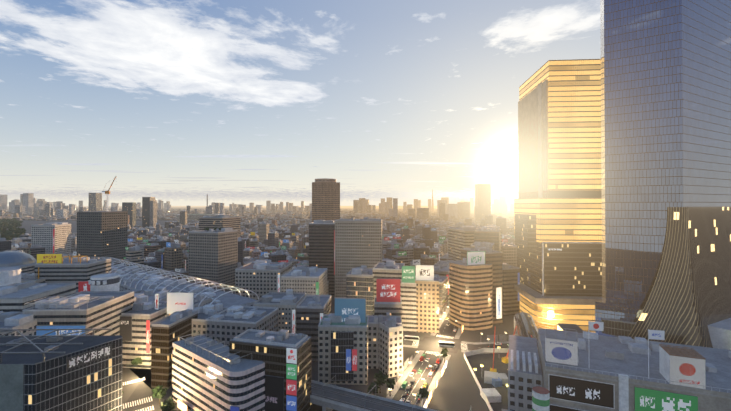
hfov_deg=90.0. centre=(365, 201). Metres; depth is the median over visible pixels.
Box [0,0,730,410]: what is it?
city
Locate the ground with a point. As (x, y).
(457, 388)
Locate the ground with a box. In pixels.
[7,206,514,410]
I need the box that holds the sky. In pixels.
[0,0,600,205]
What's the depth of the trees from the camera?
193.44 m
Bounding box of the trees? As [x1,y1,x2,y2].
[0,218,447,410]
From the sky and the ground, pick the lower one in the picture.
the ground

